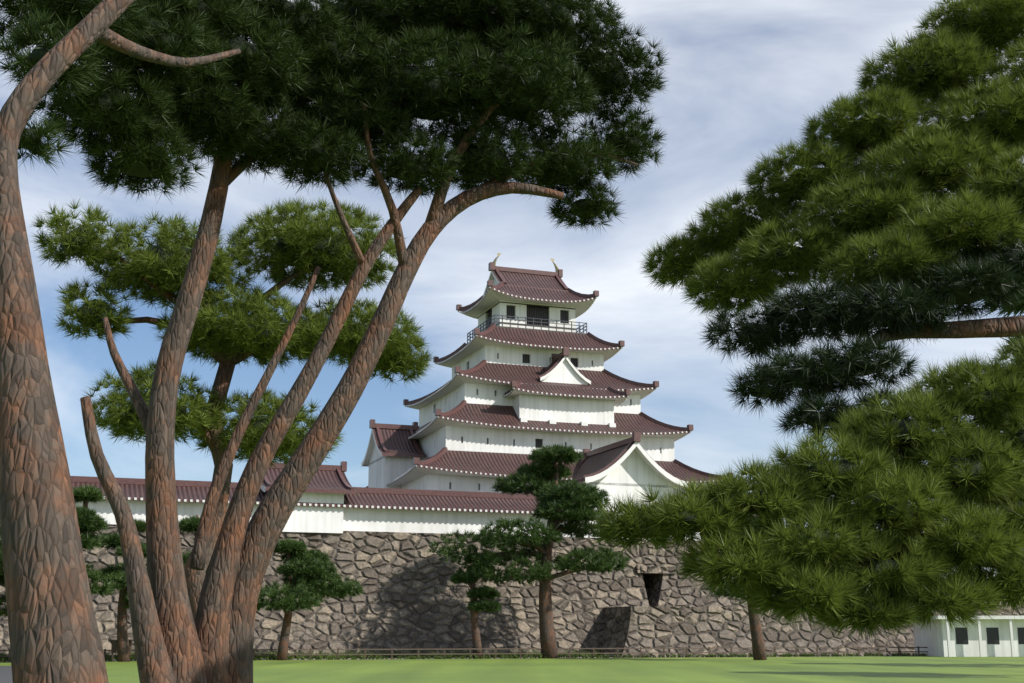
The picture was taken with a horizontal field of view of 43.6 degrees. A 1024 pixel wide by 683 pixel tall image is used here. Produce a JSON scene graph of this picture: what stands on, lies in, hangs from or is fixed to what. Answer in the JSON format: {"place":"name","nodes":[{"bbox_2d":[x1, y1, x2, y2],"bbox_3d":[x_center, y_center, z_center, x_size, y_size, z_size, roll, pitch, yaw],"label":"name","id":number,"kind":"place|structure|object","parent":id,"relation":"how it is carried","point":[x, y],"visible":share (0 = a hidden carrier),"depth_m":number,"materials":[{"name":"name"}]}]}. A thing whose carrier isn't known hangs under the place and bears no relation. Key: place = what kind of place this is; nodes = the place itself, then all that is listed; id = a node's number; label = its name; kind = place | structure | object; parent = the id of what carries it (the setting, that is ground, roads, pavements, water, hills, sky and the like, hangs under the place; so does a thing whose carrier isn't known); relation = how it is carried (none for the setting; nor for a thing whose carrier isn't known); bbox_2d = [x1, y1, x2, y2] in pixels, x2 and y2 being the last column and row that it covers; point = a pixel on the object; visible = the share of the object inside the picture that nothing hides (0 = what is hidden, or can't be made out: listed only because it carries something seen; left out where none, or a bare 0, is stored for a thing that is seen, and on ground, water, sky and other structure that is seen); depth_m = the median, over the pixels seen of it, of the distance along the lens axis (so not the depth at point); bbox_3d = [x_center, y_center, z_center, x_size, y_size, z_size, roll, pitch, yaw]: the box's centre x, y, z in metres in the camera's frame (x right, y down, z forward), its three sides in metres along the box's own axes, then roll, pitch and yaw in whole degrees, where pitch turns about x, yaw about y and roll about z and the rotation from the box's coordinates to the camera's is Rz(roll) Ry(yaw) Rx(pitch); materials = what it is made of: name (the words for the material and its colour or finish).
{"place":"outdoors","nodes":[
{"label":"outdoors","id":0,"kind":"place"},
{"bbox_2d":[0,666,12,682],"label":"asphalt path","id":1,"kind":"structure","parent":0,"point":[5,674],"depth_m":50.75,"materials":[{"name":"grey asphalt"}]},
{"bbox_2d":[29,193,435,619],"bbox_3d":[-4.370,1.813,20.684,6.178,8.871,4.873,0,-13,0],"label":"pine","id":2,"kind":"object","parent":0,"point":[267,234],"depth_m":20.50,"materials":[{"name":"green plant"}]},
{"bbox_2d":[0,656,1023,682],"bbox_3d":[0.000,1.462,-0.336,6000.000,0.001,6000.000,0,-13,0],"label":"lawn","id":3,"kind":"structure","parent":0,"point":[891,669],"depth_m":56.83,"materials":[{"name":"green plant"}]},
{"bbox_2d":[0,563,94,617],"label":"garden pine","id":4,"kind":"object","parent":3,"relation":"on","point":[2,597],"depth_m":71.84,"materials":[{"name":"green plant"}]},
{"bbox_2d":[73,483,124,597],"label":"garden pine foliage","id":5,"kind":"object","parent":4,"relation":"on","point":[91,520],"visible":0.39,"depth_m":73.18,"materials":[{"name":"green plant"}]},
{"bbox_2d":[82,499,87,548],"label":"pine trunk","id":6,"kind":"object","parent":3,"relation":"on","point":[85,503],"visible":0.12,"depth_m":73.84,"materials":[{"name":"brown plant"}]},
{"bbox_2d":[110,640,133,661],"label":"sign board","id":7,"kind":"object","parent":3,"relation":"on","point":[114,647],"visible":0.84,"depth_m":76.92,"materials":[{"name":"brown wood"}]},
{"bbox_2d":[98,517,146,610],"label":"pine foliage","id":8,"kind":"object","parent":3,"relation":"on","point":[110,540],"visible":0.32,"depth_m":77.07,"materials":[{"name":"green plant"}]},
{"bbox_2d":[145,513,207,572],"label":"pine foliage","id":9,"kind":"object","parent":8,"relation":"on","point":[190,524],"visible":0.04,"depth_m":78.55,"materials":[{"name":"green plant"}]},
{"bbox_2d":[117,568,129,661],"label":"tree trunk","id":10,"kind":"object","parent":3,"relation":"on","point":[123,653],"visible":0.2,"depth_m":76.20,"materials":[{"name":"brown plant"}]},
{"bbox_2d":[276,538,316,659],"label":"pine trunk","id":11,"kind":"object","parent":3,"relation":"on","point":[282,653],"visible":0.44,"depth_m":80.82,"materials":[{"name":"brown plant"}]},
{"bbox_2d":[256,537,364,612],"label":"pine foliage","id":12,"kind":"object","parent":11,"relation":"attached to","point":[313,571],"visible":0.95,"depth_m":80.78,"materials":[{"name":"green plant"}]},
{"bbox_2d":[0,0,668,682],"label":"pine","id":13,"kind":"object","parent":3,"relation":"on","point":[471,59],"depth_m":12.31,"materials":[{"name":"green plant"}]},
{"bbox_2d":[6,655,912,661],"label":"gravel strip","id":14,"kind":"object","parent":3,"relation":"on","point":[504,658],"depth_m":86.69,"materials":[{"name":"grey gravel"}]},
{"bbox_2d":[0,646,927,661],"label":"lawn fence rails","id":15,"kind":"object","parent":14,"relation":"on","point":[520,653],"visible":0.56,"depth_m":88.11,"materials":[{"name":"brown wood"}]},
{"bbox_2d":[0,649,927,661],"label":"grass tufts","id":16,"kind":"object","parent":14,"relation":"on","point":[291,657],"visible":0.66,"depth_m":88.37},
{"bbox_2d":[447,549,502,658],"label":"pine tree","id":17,"kind":"object","parent":14,"relation":"on","point":[484,593],"depth_m":86.76,"materials":[{"name":"green plant"}]},
{"bbox_2d":[0,253,1023,659],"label":"castle","id":18,"kind":"structure","parent":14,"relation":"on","point":[526,367],"depth_m":98.86,"materials":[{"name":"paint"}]},
{"bbox_2d":[427,443,632,657],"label":"pine tree","id":19,"kind":"object","parent":14,"relation":"on","point":[555,499],"depth_m":88.38,"materials":[{"name":"green plant"}]},
{"bbox_2d":[699,515,784,659],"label":"garden pine","id":20,"kind":"object","parent":3,"relation":"on","point":[758,647],"depth_m":81.36,"materials":[{"name":"brown plant"}]},
{"bbox_2d":[913,616,1023,656],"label":"rest house","id":21,"kind":"structure","parent":3,"relation":"on","point":[1000,636],"depth_m":94.52,"materials":[{"name":"paint"}]},
{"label":"pine trunk","id":22,"kind":"object","parent":3,"relation":"on","visible":0},
{"bbox_2d":[926,247,1023,504],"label":"pine foliage","id":23,"kind":"object","parent":22,"relation":"attached to","point":[1020,309],"visible":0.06,"depth_m":30.44,"materials":[{"name":"green plant"}]},
{"bbox_2d":[0,0,1023,577],"label":"sky","id":24,"kind":"structure","parent":0,"point":[744,76],"materials":[{"name":"blue"}]},
{"bbox_2d":[588,0,1023,644],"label":"pine","id":25,"kind":"object","parent":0,"point":[882,174],"depth_m":8.22,"materials":[{"name":"green plant"}]},
{"bbox_2d":[695,224,1023,444],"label":"pine foliage","id":26,"kind":"object","parent":25,"relation":"attached to","point":[854,307],"visible":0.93,"depth_m":8.72,"materials":[{"name":"green plant"}]},
{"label":"garden pine trunk","id":27,"kind":"object","parent":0,"visible":0},
{"bbox_2d":[0,531,3,574],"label":"pine foliage","id":28,"kind":"object","parent":27,"relation":"attached to","point":[1,564],"visible":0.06,"depth_m":68.45,"materials":[{"name":"green plant"}]}
]}

